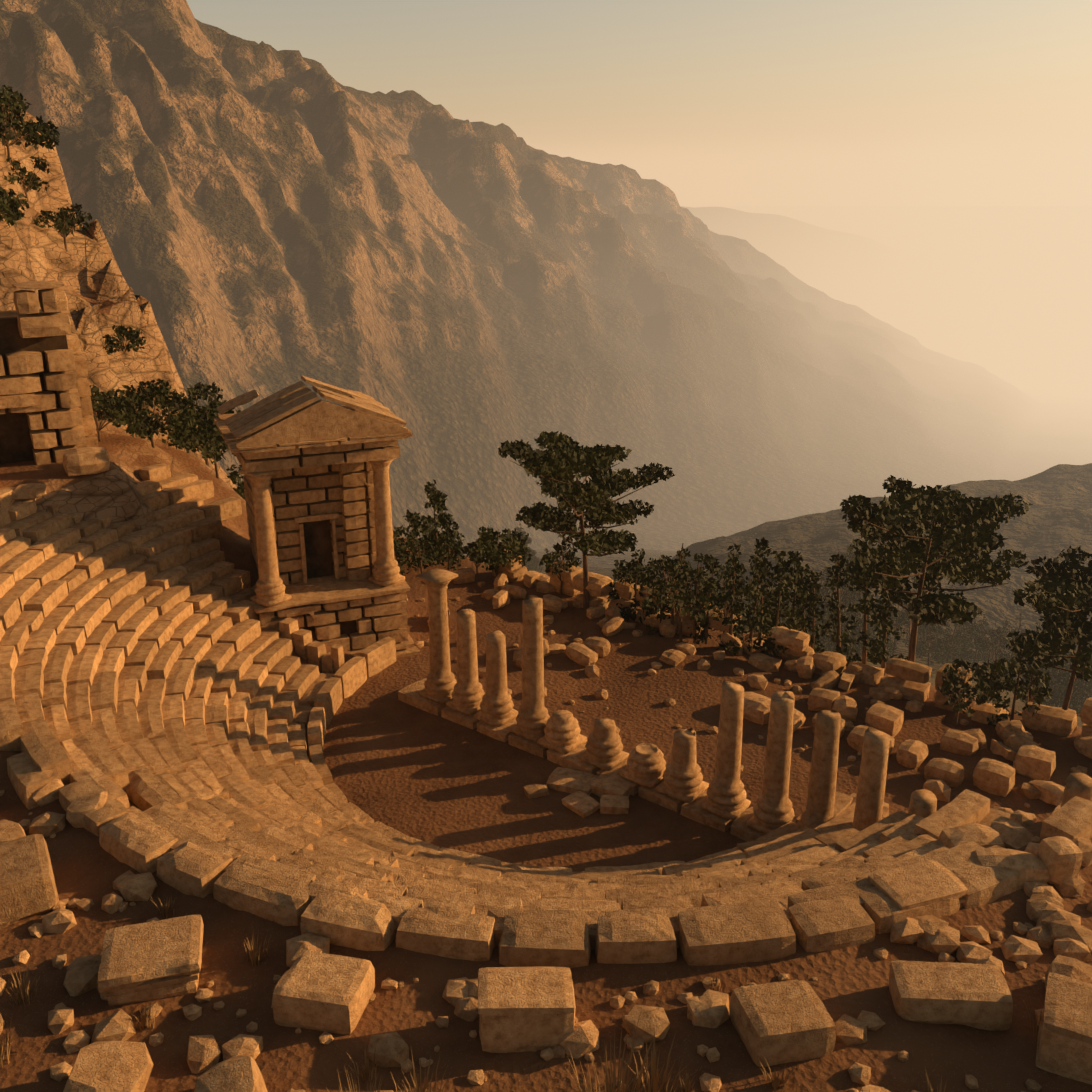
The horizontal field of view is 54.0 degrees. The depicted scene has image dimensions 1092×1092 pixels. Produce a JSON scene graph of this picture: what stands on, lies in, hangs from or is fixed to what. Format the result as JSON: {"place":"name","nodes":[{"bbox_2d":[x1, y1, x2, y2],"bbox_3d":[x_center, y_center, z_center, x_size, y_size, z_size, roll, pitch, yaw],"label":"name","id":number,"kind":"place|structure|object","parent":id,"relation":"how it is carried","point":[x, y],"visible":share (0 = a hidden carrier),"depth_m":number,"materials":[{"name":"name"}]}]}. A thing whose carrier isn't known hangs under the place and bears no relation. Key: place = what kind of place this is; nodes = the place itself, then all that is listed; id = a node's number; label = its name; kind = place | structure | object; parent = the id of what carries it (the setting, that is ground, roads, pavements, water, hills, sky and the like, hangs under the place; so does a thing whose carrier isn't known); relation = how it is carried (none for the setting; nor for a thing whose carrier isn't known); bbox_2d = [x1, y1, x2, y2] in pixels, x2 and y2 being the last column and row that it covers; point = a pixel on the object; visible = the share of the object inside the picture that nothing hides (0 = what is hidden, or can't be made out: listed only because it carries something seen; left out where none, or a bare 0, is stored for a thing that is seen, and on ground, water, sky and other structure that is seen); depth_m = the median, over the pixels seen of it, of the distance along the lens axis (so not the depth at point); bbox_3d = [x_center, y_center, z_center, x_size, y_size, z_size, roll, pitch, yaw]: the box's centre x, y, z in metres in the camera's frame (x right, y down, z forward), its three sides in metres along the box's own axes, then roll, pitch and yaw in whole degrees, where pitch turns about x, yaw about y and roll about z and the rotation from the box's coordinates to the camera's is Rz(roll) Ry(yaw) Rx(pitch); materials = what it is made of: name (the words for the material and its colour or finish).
{"place":"outdoors","nodes":[
{"label":"outdoors","id":0,"kind":"place"},
{"bbox_2d":[0,281,109,499],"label":"ruined stone building","id":1,"kind":"structure","parent":0,"point":[78,451],"depth_m":29.77,"materials":[{"name":"beige stone"}]},
{"bbox_2d":[0,896,1041,1091],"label":"dry grass","id":2,"kind":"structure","parent":0,"point":[254,954],"depth_m":12.47,"materials":[{"name":"brown plant"}]},
{"bbox_2d":[0,0,1091,696],"bbox_3d":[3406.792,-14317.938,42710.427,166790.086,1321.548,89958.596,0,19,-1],"label":"terrain","id":3,"kind":"structure","parent":0,"point":[462,298],"depth_m":1297.57,"materials":[{"name":"brown stone"}]},
{"bbox_2d":[0,85,1091,727],"bbox_3d":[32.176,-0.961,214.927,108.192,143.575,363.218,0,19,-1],"label":"tree","id":4,"kind":"object","parent":3,"relation":"on","point":[912,511],"depth_m":31.22,"materials":[{"name":"green plant"}]},
{"bbox_2d":[0,97,1091,1091],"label":"ground","id":5,"kind":"structure","parent":0,"point":[393,760],"depth_m":22.19,"materials":[{"name":"brown soil"}]},
{"bbox_2d":[214,375,420,673],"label":"temple","id":6,"kind":"structure","parent":5,"relation":"on","point":[290,420],"depth_m":30.00,"materials":[{"name":"beige stone"}]},
{"bbox_2d":[239,458,404,606],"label":"temple columns","id":7,"kind":"structure","parent":6,"relation":"on","point":[270,587],"depth_m":29.29,"materials":[{"name":"beige stone"}]},
{"bbox_2d":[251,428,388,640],"bbox_3d":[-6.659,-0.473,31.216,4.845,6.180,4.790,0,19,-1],"label":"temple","id":8,"kind":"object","parent":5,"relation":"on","point":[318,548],"visible":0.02,"depth_m":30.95,"materials":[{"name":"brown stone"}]},
{"bbox_2d":[0,463,1091,967],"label":"cavea seats","id":9,"kind":"object","parent":5,"relation":"on","point":[172,691],"visible":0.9,"depth_m":19.66,"materials":[{"name":"stone"}]},
{"bbox_2d":[0,549,1091,1084],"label":"loose blocks","id":10,"kind":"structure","parent":5,"relation":"on","point":[522,1009],"depth_m":14.37,"materials":[{"name":"stone"}]},
{"bbox_2d":[0,567,1091,1091],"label":"stones","id":11,"kind":"object","parent":5,"relation":"on","point":[110,1059],"visible":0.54,"depth_m":14.16,"materials":[{"name":"beige stone"}]},
{"bbox_2d":[398,678,1060,841],"bbox_3d":[2.712,4.703,22.744,17.372,2.866,2.626,15,24,36],"label":"stylobate","id":12,"kind":"object","parent":5,"relation":"on","point":[578,779],"visible":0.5,"depth_m":24.09,"materials":[{"name":"stone"}]},
{"bbox_2d":[415,568,1091,833],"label":"ruined columns","id":13,"kind":"structure","parent":12,"relation":"on","point":[680,774],"depth_m":23.36,"materials":[{"name":"stone"}]},
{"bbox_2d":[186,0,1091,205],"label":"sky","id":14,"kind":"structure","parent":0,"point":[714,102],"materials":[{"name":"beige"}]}
]}

